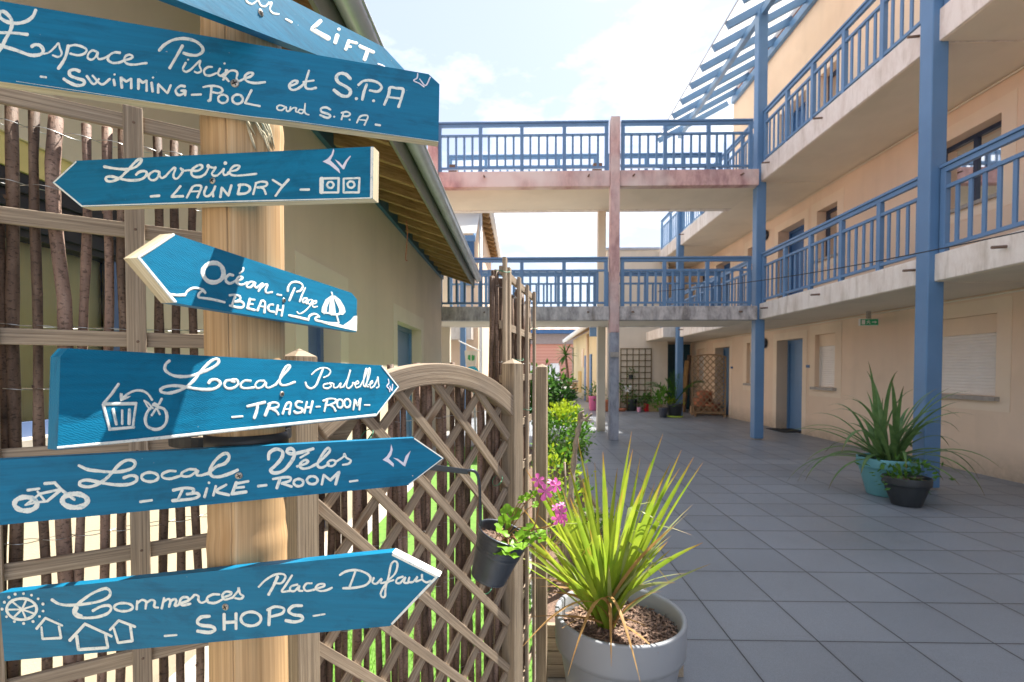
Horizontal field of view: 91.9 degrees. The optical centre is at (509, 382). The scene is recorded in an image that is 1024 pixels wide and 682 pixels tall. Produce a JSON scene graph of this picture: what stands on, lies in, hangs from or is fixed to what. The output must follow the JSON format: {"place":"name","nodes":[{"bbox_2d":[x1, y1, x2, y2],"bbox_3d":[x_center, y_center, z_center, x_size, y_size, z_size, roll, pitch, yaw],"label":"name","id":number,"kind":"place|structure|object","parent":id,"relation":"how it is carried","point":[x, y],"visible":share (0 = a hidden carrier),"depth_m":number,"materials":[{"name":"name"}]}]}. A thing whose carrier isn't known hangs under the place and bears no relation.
{"place":"outdoors","nodes":[
{"label":"outdoors","id":0,"kind":"place"},
{"bbox_2d":[169,446,435,681],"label":"path","id":1,"kind":"structure","parent":0,"point":[190,671],"depth_m":2.42,"materials":[{"name":"concrete"}]},
{"bbox_2d":[333,447,550,681],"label":"lawn","id":2,"kind":"structure","parent":0,"point":[382,530],"depth_m":3.38,"materials":[{"name":"green plant"}]},
{"bbox_2d":[0,105,206,681],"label":"hazel screen","id":3,"kind":"object","parent":2,"relation":"on","point":[11,389],"visible":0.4,"depth_m":0.76,"materials":[{"name":"brown wood"}]},
{"bbox_2d":[0,88,208,681],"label":"trellis fence","id":4,"kind":"object","parent":2,"relation":"on","point":[136,232],"visible":0.43,"depth_m":0.78,"materials":[{"name":"brown wood"}]},
{"bbox_2d":[285,349,319,681],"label":"gate post","id":5,"kind":"object","parent":2,"relation":"on","point":[302,517],"visible":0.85,"depth_m":0.93,"materials":[{"name":"grey wood"}]},
{"bbox_2d":[318,362,501,681],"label":"hazel screen","id":6,"kind":"object","parent":2,"relation":"on","point":[460,500],"visible":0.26,"depth_m":1.27,"materials":[{"name":"brown wood"}]},
{"bbox_2d":[368,386,588,681],"bbox_3d":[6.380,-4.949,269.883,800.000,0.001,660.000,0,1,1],"label":"ground","id":7,"kind":"structure","parent":0,"point":[584,404],"depth_m":3.89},
{"bbox_2d":[0,0,481,681],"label":"cottage","id":8,"kind":"structure","parent":7,"relation":"on","point":[358,252],"depth_m":3.73,"materials":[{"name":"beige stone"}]},
{"bbox_2d":[5,238,119,446],"bbox_3d":[-1.626,-0.148,1.186,0.167,0.780,1.780,0,1,1],"label":"window","id":9,"kind":"structure","parent":8,"relation":"in","point":[73,262],"depth_m":1.77,"materials":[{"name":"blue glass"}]},
{"bbox_2d":[308,326,323,361],"bbox_3d":[-1.714,0.281,4.109,0.080,2.076,0.680,0,1,1],"label":"door","id":10,"kind":"structure","parent":8,"relation":"in","point":[315,335],"depth_m":4.35,"materials":[{"name":"blue wood"}]},
{"bbox_2d":[398,325,411,436],"bbox_3d":[-1.617,0.207,7.257,0.123,2.076,1.540,0,1,1],"label":"door","id":11,"kind":"structure","parent":8,"relation":"in","point":[404,334],"depth_m":7.76,"materials":[{"name":"blue wood"}]},
{"bbox_2d":[405,220,407,260],"bbox_3d":[-1.164,-1.602,5.593,0.032,0.461,0.012,0,1,1],"label":"cord","id":12,"kind":"object","parent":8,"relation":"hanging from","point":[407,240],"visible":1,"depth_m":5.59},
{"bbox_2d":[199,16,288,681],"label":"sign post","id":13,"kind":"object","parent":7,"relation":"on","point":[247,532],"visible":0.42,"depth_m":0.59,"materials":[{"name":"brown wood"}]},
{"bbox_2d":[52,147,378,210],"bbox_3d":[-0.346,-0.230,0.565,0.411,0.067,0.015,0,1,10],"label":"direction sign","id":14,"kind":"object","parent":13,"relation":"attached to","point":[319,176],"visible":1,"depth_m":0.56,"materials":[{"name":"teal paint"}]},
{"bbox_2d":[0,1,438,146],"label":"direction sign","id":15,"kind":"object","parent":13,"relation":"attached to","point":[53,52],"visible":0.98,"depth_m":0.55,"materials":[{"name":"teal paint"}]},
{"bbox_2d":[0,548,441,660],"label":"direction sign","id":16,"kind":"object","parent":13,"relation":"attached to","point":[358,590],"visible":1,"depth_m":0.57,"materials":[{"name":"teal paint"}]},
{"bbox_2d":[0,437,443,524],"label":"direction sign","id":17,"kind":"object","parent":13,"relation":"attached to","point":[42,488],"visible":1,"depth_m":0.55,"materials":[{"name":"teal paint"}]},
{"bbox_2d":[48,348,398,449],"bbox_3d":[-0.277,0.012,0.613,0.015,0.090,0.473,1,1,22],"label":"direction sign","id":18,"kind":"object","parent":13,"relation":"attached to","point":[101,397],"visible":1,"depth_m":0.49,"materials":[{"name":"teal paint"}]},
{"bbox_2d":[123,233,356,331],"bbox_3d":[-0.281,-0.106,0.595,0.015,0.064,0.367,0,1,12],"label":"direction sign","id":19,"kind":"object","parent":13,"relation":"attached to","point":[173,269],"visible":1,"depth_m":0.52,"materials":[{"name":"teal paint"}]},
{"bbox_2d":[159,0,403,69],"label":"direction sign","id":20,"kind":"object","parent":13,"relation":"attached to","point":[292,25],"visible":0.92,"depth_m":0.61,"materials":[{"name":"teal paint"}]},
{"bbox_2d":[168,426,481,525],"bbox_3d":[-0.268,0.199,0.895,0.193,0.284,0.634,1,1,22],"label":"plant hanger","id":21,"kind":"object","parent":13,"relation":"attached to","point":[213,441],"visible":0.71,"depth_m":0.61,"materials":[{"name":"black metal"}]},
{"bbox_2d":[471,519,528,587],"bbox_3d":[-0.022,0.409,1.181,0.140,0.149,0.129,0,1,1],"label":"flower bucket","id":22,"kind":"object","parent":21,"relation":"hanging from","point":[490,569],"visible":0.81,"depth_m":1.15,"materials":[{"name":"grey metal"}]},
{"bbox_2d":[488,473,567,558],"bbox_3d":[0.038,0.303,1.146,0.184,0.173,0.130,0,1,-10],"label":"geranium","id":23,"kind":"object","parent":22,"relation":"in","point":[506,520],"visible":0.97,"depth_m":1.16,"materials":[{"name":"green plant"}]},
{"bbox_2d":[451,213,501,417],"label":"cottage","id":24,"kind":"structure","parent":7,"relation":"on","point":[479,231],"depth_m":14.99,"materials":[{"name":"beige paint"}]},
{"bbox_2d":[459,341,479,364],"bbox_3d":[-1.012,-0.750,12.536,0.567,0.637,0.074,0,1,1],"label":"sign","id":25,"kind":"object","parent":24,"relation":"attached to","point":[470,357],"visible":1,"depth_m":12.51,"materials":[{"name":"plastic"}]},
{"bbox_2d":[466,242,473,285],"bbox_3d":[-1.231,-3.633,14.926,0.330,1.400,0.048,0,1,1],"label":"window","id":26,"kind":"structure","parent":24,"relation":"in","point":[471,244],"depth_m":14.89,"materials":[{"name":"blue paint"}]},
{"bbox_2d":[502,359,522,681],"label":"gate post","id":27,"kind":"object","parent":7,"relation":"on","point":[512,469],"visible":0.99,"depth_m":1.50,"materials":[{"name":"brown wood"}]},
{"bbox_2d":[318,363,512,681],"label":"garden gate","id":28,"kind":"structure","parent":27,"relation":"attached to","point":[484,388],"depth_m":1.24,"materials":[{"name":"brown wood"}]},
{"bbox_2d":[496,257,537,681],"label":"trellis","id":29,"kind":"object","parent":7,"relation":"on","point":[507,327],"visible":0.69,"depth_m":1.95,"materials":[{"name":"brown wood"}]},
{"bbox_2d":[488,269,530,681],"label":"hazel screen","id":30,"kind":"object","parent":29,"relation":"attached to","point":[495,334],"visible":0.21,"depth_m":1.61,"materials":[{"name":"brown wood"}]},
{"bbox_2d":[536,364,547,681],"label":"gate post","id":31,"kind":"object","parent":7,"relation":"on","point":[541,470],"visible":0.93,"depth_m":2.19,"materials":[{"name":"brown wood"}]},
{"bbox_2d":[556,343,577,377],"bbox_3d":[3.074,-0.666,26.936,1.440,2.902,1.390,1,1,25],"label":"palm tree","id":32,"kind":"object","parent":7,"relation":"on","point":[564,357],"visible":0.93,"depth_m":26.84,"materials":[{"name":"green plant"}]},
{"bbox_2d":[558,380,577,399],"bbox_3d":[2.903,0.366,24.532,0.950,0.950,0.600,0,1,1],"label":"bench","id":33,"kind":"object","parent":7,"relation":"on","point":[573,385],"visible":0.5,"depth_m":24.32,"materials":[{"name":"brown wood"}]},
{"bbox_2d":[530,365,559,384],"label":"boundary wall","id":34,"kind":"structure","parent":0,"point":[557,369],"depth_m":43.90,"materials":[{"name":"white paint"}]},
{"bbox_2d":[364,0,736,305],"label":"sky","id":35,"kind":"structure","parent":0,"point":[490,60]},
{"bbox_2d":[530,327,587,381],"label":"brick building","id":36,"kind":"structure","parent":0,"point":[549,342],"depth_m":47.82,"materials":[{"name":"red paint"}]},
{"bbox_2d":[529,447,603,621],"bbox_3d":[0.546,1.278,5.771,0.660,0.001,6.900,0,1,1],"label":"soil bed","id":37,"kind":"object","parent":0,"point":[553,599],"depth_m":3.63,"materials":[{"name":"brown soil"}]},
{"bbox_2d":[530,359,587,435],"bbox_3d":[0.562,0.413,8.115,1.142,1.631,1.197,-1,2,-37],"label":"shrub","id":38,"kind":"object","parent":37,"relation":"on","point":[556,390],"visible":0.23,"depth_m":7.93,"materials":[{"name":"green plant"}]},
{"bbox_2d":[529,433,596,541],"bbox_3d":[0.375,0.867,4.157,0.486,0.907,0.565,1,2,42],"label":"shrub","id":39,"kind":"object","parent":37,"relation":"on","point":[555,466],"visible":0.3,"depth_m":4.12,"materials":[{"name":"green plant"}]},
{"bbox_2d":[530,399,599,507],"bbox_3d":[0.529,0.727,4.727,0.683,1.161,0.826,0,1,1],"label":"shrub","id":40,"kind":"object","parent":37,"relation":"on","point":[565,416],"visible":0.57,"depth_m":4.67,"materials":[{"name":"green plant"}]},
{"bbox_2d":[563,462,566,594],"bbox_3d":[0.346,0.923,3.104,0.021,0.848,0.023,0,1,17],"label":"garden stake","id":41,"kind":"object","parent":37,"relation":"on","point":[565,487],"visible":0.43,"depth_m":3.10,"materials":[{"name":"brown wood"}]},
{"bbox_2d":[548,475,593,574],"bbox_3d":[0.377,0.992,3.443,0.462,0.692,0.532,1,2,28],"label":"shrub","id":42,"kind":"object","parent":37,"relation":"on","point":[575,500],"visible":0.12,"depth_m":3.39,"materials":[{"name":"green plant"}]},
{"bbox_2d":[561,410,592,592],"bbox_3d":[0.428,0.763,3.205,0.243,1.166,0.079,-1,2,-40],"label":"driftwood branch","id":43,"kind":"object","parent":37,"relation":"on","point":[581,419],"visible":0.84,"depth_m":3.19,"materials":[{"name":"brown wood"}]},
{"bbox_2d":[570,507,620,570],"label":"flowering plant","id":44,"kind":"object","parent":37,"relation":"on","point":[601,519],"visible":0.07,"depth_m":3.67,"materials":[{"name":"green plant"}]},
{"bbox_2d":[547,442,683,676],"bbox_3d":[0.564,1.159,5.695,0.640,0.245,6.845,0,1,1],"label":"bed edging","id":45,"kind":"object","parent":37,"relation":"on","point":[555,666],"visible":0.05,"depth_m":2.28,"materials":[{"name":"brown wood"}]},
{"bbox_2d":[562,327,596,401],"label":"annex building","id":46,"kind":"structure","parent":0,"point":[584,365],"depth_m":23.72,"materials":[{"name":"beige paint"}]},
{"bbox_2d":[584,355,585,400],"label":"door","id":47,"kind":"structure","parent":46,"relation":"in","point":[585,355],"depth_m":23.72,"materials":[{"name":"blue paint"}]},
{"bbox_2d":[589,354,591,394],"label":"door","id":48,"kind":"structure","parent":46,"relation":"in","point":[590,355],"depth_m":21.67,"materials":[{"name":"blue paint"}]},
{"bbox_2d":[447,409,1023,681],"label":"terrace floor","id":49,"kind":"structure","parent":0,"point":[845,576],"depth_m":3.72,"materials":[{"name":"tile"}]},
{"bbox_2d":[467,366,478,431],"bbox_3d":[-0.817,0.432,9.635,0.963,1.503,1.025,1,1,23],"label":"parasol","id":50,"kind":"object","parent":49,"relation":"on","point":[473,368],"visible":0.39,"depth_m":9.62,"materials":[{"name":"white fabric"}]},
{"bbox_2d":[588,396,595,410],"bbox_3d":[3.003,0.735,17.753,0.360,0.518,0.360,0,1,1],"label":"flower pot","id":51,"kind":"object","parent":49,"relation":"on","point":[592,405],"visible":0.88,"depth_m":17.62,"materials":[{"name":"pink plastic"}]},
{"bbox_2d":[580,381,607,400],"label":"leafy plant","id":52,"kind":"object","parent":51,"relation":"in","point":[594,392],"visible":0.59,"depth_m":17.72,"materials":[{"name":"green plant"}]},
{"bbox_2d":[428,116,758,440],"bbox_3d":[-0.322,-2.097,10.883,10.840,6.520,1.842,0,1,1],"label":"footbridge","id":53,"kind":"object","parent":49,"relation":"on","point":[614,190],"visible":0.59,"depth_m":10.08,"materials":[{"name":"concrete"}]},
{"bbox_2d":[450,272,595,306],"bbox_3d":[0.306,-2.087,11.650,3.460,1.000,0.090,0,1,1],"label":"balcony railing","id":54,"kind":"object","parent":53,"relation":"on","point":[543,274],"visible":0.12,"depth_m":11.61,"materials":[{"name":"blue metal"}]},
{"bbox_2d":[449,153,596,171],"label":"balcony railing","id":55,"kind":"object","parent":53,"relation":"on","point":[526,157],"visible":0.32,"depth_m":11.55,"materials":[{"name":"blue metal"}]},
{"bbox_2d":[438,120,608,171],"bbox_3d":[0.270,-4.785,10.056,3.460,1.000,0.090,0,1,1],"label":"balcony railing","id":56,"kind":"object","parent":53,"relation":"on","point":[521,125],"visible":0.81,"depth_m":10.03,"materials":[{"name":"blue metal"}]},
{"bbox_2d":[441,257,607,306],"bbox_3d":[0.270,-2.051,10.121,3.460,1.000,0.090,0,1,1],"label":"balcony railing","id":57,"kind":"object","parent":53,"relation":"on","point":[520,260],"visible":0.68,"depth_m":10.09,"materials":[{"name":"blue metal"}]},
{"bbox_2d":[608,271,720,305],"bbox_3d":[3.600,-2.086,11.572,2.630,1.000,0.090,0,1,1],"label":"balcony railing","id":58,"kind":"object","parent":53,"relation":"on","point":[685,273],"visible":0.34,"depth_m":11.54,"materials":[{"name":"blue metal"}]},
{"bbox_2d":[608,152,721,169],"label":"balcony railing","id":59,"kind":"object","parent":53,"relation":"on","point":[660,155],"visible":0.25,"depth_m":11.47,"materials":[{"name":"blue metal"}]},
{"bbox_2d":[620,256,751,305],"bbox_3d":[3.564,-2.050,10.043,2.630,1.000,0.090,0,1,1],"label":"balcony railing","id":60,"kind":"object","parent":53,"relation":"on","point":[707,260],"visible":0.98,"depth_m":10.02,"materials":[{"name":"blue metal"}]},
{"bbox_2d":[620,118,753,169],"bbox_3d":[3.564,-4.783,9.979,2.630,1.000,0.090,0,1,1],"label":"balcony railing","id":61,"kind":"object","parent":53,"relation":"on","point":[665,123],"visible":1,"depth_m":9.96,"materials":[{"name":"blue metal"}]},
{"bbox_2d":[555,589,686,681],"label":"planter","id":62,"kind":"object","parent":49,"relation":"on","point":[661,657],"visible":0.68,"depth_m":1.81,"materials":[{"name":"white ceramic"}]},
{"bbox_2d":[523,432,708,679],"bbox_3d":[0.374,0.582,1.901,0.769,0.782,0.707,0,1,1],"label":"spiky plant","id":63,"kind":"object","parent":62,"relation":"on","point":[611,577],"visible":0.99,"depth_m":1.88,"materials":[{"name":"green plant"}]},
{"bbox_2d":[626,399,636,410],"bbox_3d":[4.317,0.790,17.556,0.400,0.418,0.400,0,1,1],"label":"flower pot","id":64,"kind":"object","parent":49,"relation":"on","point":[631,405],"visible":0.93,"depth_m":17.41,"materials":[{"name":"black plastic"}]},
{"bbox_2d":[619,381,636,408],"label":"leafy plant","id":65,"kind":"object","parent":64,"relation":"in","point":[623,387],"visible":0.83,"depth_m":17.47,"materials":[{"name":"green plant"}]},
{"bbox_2d":[621,389,642,403],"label":"leafy plant","id":66,"kind":"object","parent":64,"relation":"in","point":[631,396],"visible":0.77,"depth_m":17.51,"materials":[{"name":"green plant"}]},
{"bbox_2d":[644,403,648,411],"bbox_3d":[4.799,0.872,17.271,0.250,0.268,0.250,0,1,1],"label":"flower pot","id":67,"kind":"object","parent":49,"relation":"on","point":[646,409],"visible":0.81,"depth_m":17.18,"materials":[{"name":"red plastic"}]},
{"bbox_2d":[634,389,653,407],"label":"leafy plant","id":68,"kind":"object","parent":67,"relation":"in","point":[640,399],"visible":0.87,"depth_m":17.25,"materials":[{"name":"green plant"}]},
{"bbox_2d":[605,247,690,410],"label":"building","id":69,"kind":"structure","parent":49,"relation":"on","point":[663,359],"depth_m":17.59,"materials":[{"name":"paint"}]},
{"bbox_2d":[620,348,651,409],"bbox_3d":[4.486,-0.116,17.577,1.110,2.202,0.032,0,1,1],"label":"wall trellis","id":70,"kind":"object","parent":69,"relation":"attached to","point":[639,372],"depth_m":17.57,"materials":[{"name":"brown wood"}]},
{"bbox_2d":[667,344,674,400],"bbox_3d":[5.931,-0.219,18.387,0.490,2.390,0.045,0,1,1],"label":"door","id":71,"kind":"structure","parent":69,"relation":"in","point":[671,347],"depth_m":18.35,"materials":[{"name":"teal paint"}]},
{"bbox_2d":[683,344,689,408],"bbox_3d":[6.436,-0.219,18.376,0.500,2.390,0.045,0,1,1],"label":"door","id":72,"kind":"structure","parent":69,"relation":"in","point":[686,347],"depth_m":18.34,"materials":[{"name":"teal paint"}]},
{"bbox_2d":[647,403,662,411],"bbox_3d":[5.059,0.869,17.271,0.500,0.280,0.250,0,1,1],"label":"planter box","id":73,"kind":"object","parent":49,"relation":"on","point":[652,408],"visible":0.5,"depth_m":17.15,"materials":[{"name":"brown wood"}]},
{"bbox_2d":[658,407,667,417],"bbox_3d":[4.684,0.908,15.091,0.280,0.298,0.280,0,1,1],"label":"flower pot","id":74,"kind":"object","parent":49,"relation":"on","point":[663,412],"visible":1,"depth_m":14.99,"materials":[{"name":"black plastic"}]},
{"bbox_2d":[683,360,688,411],"bbox_3d":[6.058,0.122,17.156,0.137,1.802,0.818,1,2,32],"label":"plank","id":75,"kind":"object","parent":49,"relation":"on","point":[686,366],"visible":0.64,"depth_m":17.24,"materials":[{"name":"brown wood"}]},
{"bbox_2d":[684,355,691,411],"bbox_3d":[6.170,0.021,17.262,0.135,1.997,0.814,1,2,35],"label":"plank","id":76,"kind":"object","parent":49,"relation":"on","point":[689,358],"visible":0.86,"depth_m":17.30,"materials":[{"name":"brown wood"}]},
{"bbox_2d":[693,398,709,406],"bbox_3d":[6.302,0.771,16.259,0.520,0.518,0.520,0,1,1],"label":"terracotta pot","id":77,"kind":"object","parent":49,"relation":"on","point":[700,402],"visible":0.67,"depth_m":16.06,"materials":[{"name":"orange ceramic"}]},
{"bbox_2d":[696,390,712,401],"bbox_3d":[6.539,0.649,16.541,0.560,0.748,0.560,0,1,1],"label":"terracotta pot","id":78,"kind":"object","parent":49,"relation":"on","point":[704,394],"visible":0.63,"depth_m":16.30,"materials":[{"name":"orange ceramic"}]},
{"bbox_2d":[690,406,719,414],"bbox_3d":[6.313,0.892,16.010,0.842,0.270,0.440,0,1,1],"label":"crate","id":79,"kind":"object","parent":49,"relation":"on","point":[701,409],"visible":0.5,"depth_m":15.83,"materials":[{"name":"beige wood"}]},
{"bbox_2d":[691,354,726,416],"bbox_3d":[6.221,0.080,15.471,1.009,1.950,0.600,1,1,21],"label":"lattice screen","id":80,"kind":"object","parent":49,"relation":"on","point":[724,398],"visible":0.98,"depth_m":15.46,"materials":[{"name":"beige wood"}]},
{"bbox_2d":[705,403,720,411],"bbox_3d":[6.574,0.856,16.019,0.480,0.358,0.480,0,1,1],"label":"terracotta pot","id":81,"kind":"object","parent":49,"relation":"on","point":[715,406],"visible":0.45,"depth_m":15.83,"materials":[{"name":"orange ceramic"}]},
{"bbox_2d":[766,428,800,432],"bbox_3d":[6.588,1.131,11.703,0.620,0.014,0.850,0,1,1],"label":"door mat","id":82,"kind":"object","parent":49,"relation":"on","point":[787,430],"depth_m":11.64,"materials":[{"name":"black rubber"}]},
{"bbox_2d":[646,0,1023,489],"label":"apartment building","id":83,"kind":"structure","parent":49,"relation":"on","point":[934,91],"depth_m":8.21,"materials":[{"name":"beige paint"}]},
{"bbox_2d":[660,212,675,249],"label":"balcony railing","id":84,"kind":"object","parent":83,"relation":"on","point":[670,221],"visible":0.6,"depth_m":16.55,"materials":[{"name":"blue metal"}]},
{"bbox_2d":[681,121,753,231],"bbox_3d":[5.212,-5.024,12.610,0.090,1.050,4.950,0,1,1],"label":"balcony railing","id":85,"kind":"object","parent":83,"relation":"on","point":[694,216],"visible":0.17,"depth_m":11.61,"materials":[{"name":"blue metal"}]},
{"bbox_2d":[684,261,751,305],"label":"balcony railing","id":86,"kind":"object","parent":83,"relation":"on","point":[742,265],"visible":0.23,"depth_m":11.71,"materials":[{"name":"blue metal"}]},
{"bbox_2d":[723,347,728,414],"bbox_3d":[6.969,-0.029,15.543,0.080,2.156,1.100,0,1,1],"label":"door","id":87,"kind":"structure","parent":83,"relation":"in","point":[725,350],"depth_m":15.82,"materials":[{"name":"wood"}]},
{"bbox_2d":[787,339,802,429],"bbox_3d":[6.877,0.063,11.655,0.080,2.156,1.120,0,1,1],"label":"door","id":88,"kind":"structure","parent":83,"relation":"in","point":[794,359],"depth_m":11.94,"materials":[{"name":"blue wood"}]},
{"bbox_2d":[788,225,803,295],"bbox_3d":[6.877,-2.661,11.591,0.080,2.026,1.120,0,1,1],"label":"door","id":89,"kind":"structure","parent":83,"relation":"in","point":[799,230],"depth_m":11.85,"materials":[{"name":"blue paint"}]},
{"bbox_2d":[790,101,805,133],"bbox_3d":[6.877,-5.490,11.524,0.080,2.026,1.120,0,1,1],"label":"door","id":90,"kind":"structure","parent":83,"relation":"in","point":[799,109],"depth_m":11.73,"materials":[{"name":"blue paint"}]},
{"bbox_2d":[814,206,837,263],"bbox_3d":[6.645,-3.087,10.216,0.300,1.090,0.760,0,1,1],"label":"window","id":91,"kind":"structure","parent":83,"relation":"in","point":[831,213],"depth_m":10.39,"materials":[{"name":"clear glass"}]},
{"bbox_2d":[828,70,835,100],"bbox_3d":[6.765,-5.941,10.146,0.060,1.040,0.680,0,1,1],"label":"window","id":92,"kind":"structure","parent":83,"relation":"in","point":[834,73],"depth_m":10.34,"materials":[{"name":"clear glass"}]},
{"bbox_2d":[761,176,917,302],"bbox_3d":[5.101,-2.069,7.990,0.090,1.020,4.130,0,1,1],"label":"balcony railing","id":93,"kind":"object","parent":83,"relation":"on","point":[879,201],"visible":0.69,"depth_m":7.55,"materials":[{"name":"blue metal"}]},
{"bbox_2d":[658,231,1023,291],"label":"cable","id":94,"kind":"object","parent":83,"relation":"attached to","point":[865,263],"visible":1,"depth_m":5.51,"materials":[{"name":"black metal"}]},
{"bbox_2d":[763,0,920,161],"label":"balcony railing","id":95,"kind":"object","parent":83,"relation":"on","point":[842,31],"visible":0.88,"depth_m":7.68,"materials":[{"name":"blue metal"}]},
{"bbox_2d":[858,311,878,325],"bbox_3d":[6.256,-1.115,8.620,0.320,0.248,0.055,0,1,1],"label":"exit sign","id":96,"kind":"object","parent":83,"relation":"attached to","point":[868,321],"visible":1,"depth_m":8.60,"materials":[{"name":"green plastic"}]},
{"bbox_2d":[946,120,1001,213],"bbox_3d":[6.571,-3.013,7.088,0.300,1.090,1.260,0,1,1],"label":"window","id":97,"kind":"structure","parent":83,"relation":"in","point":[993,131],"depth_m":7.06,"materials":[{"name":"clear glass"}]},
{"bbox_2d":[939,124,1023,252],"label":"balcony railing","id":98,"kind":"object","parent":83,"relation":"on","point":[995,144],"visible":0.9,"depth_m":5.28,"materials":[{"name":"blue metal"}]},
{"bbox_2d":[856,453,921,497],"bbox_3d":[4.324,1.066,5.666,0.600,0.428,0.600,0,1,1],"label":"planter","id":99,"kind":"object","parent":49,"relation":"on","point":[869,482],"visible":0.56,"depth_m":5.55,"materials":[{"name":"teal ceramic"}]},
{"bbox_2d":[790,361,997,491],"bbox_3d":[4.307,0.561,5.742,1.928,1.607,1.600,1,1,20],"label":"flax plant","id":100,"kind":"object","parent":99,"relation":"in","point":[880,448],"visible":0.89,"depth_m":5.56,"materials":[{"name":"green plant"}]},
{"bbox_2d":[881,473,932,507],"bbox_3d":[4.194,1.141,5.231,0.430,0.298,0.430,0,1,1],"label":"planter","id":101,"kind":"object","parent":49,"relation":"on","point":[908,493],"visible":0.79,"depth_m":5.10,"materials":[{"name":"black plastic"}]},
{"bbox_2d":[853,454,954,492],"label":"leafy plant","id":102,"kind":"object","parent":101,"relation":"in","point":[906,472],"visible":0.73,"depth_m":5.21,"materials":[{"name":"green plant"}]},
{"bbox_3d":[5.064,1.032,15.198,0.510,0.048,0.510,0,1,1],"label":"saucer","id":103,"kind":"object","parent":49,"relation":"on","visible":0},
{"bbox_2d":[666,403,682,415],"bbox_3d":[5.064,0.846,15.194,0.490,0.418,0.490,0,1,1],"label":"flower pot","id":104,"kind":"object","parent":103,"relation":"on","point":[676,410],"visible":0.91,"depth_m":15.01,"materials":[{"name":"black plastic"}]},
{"bbox_2d":[646,382,676,410],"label":"leafy plant","id":105,"kind":"object","parent":104,"relation":"in","point":[658,394],"visible":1,"depth_m":15.01,"materials":[{"name":"green plant"}]},
{"bbox_2d":[642,371,706,403],"bbox_3d":[5.035,0.109,15.161,1.961,1.109,0.815,0,1,1],"label":"palm","id":106,"kind":"object","parent":104,"relation":"in","point":[672,388],"visible":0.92,"depth_m":15.13,"materials":[{"name":"green plant"}]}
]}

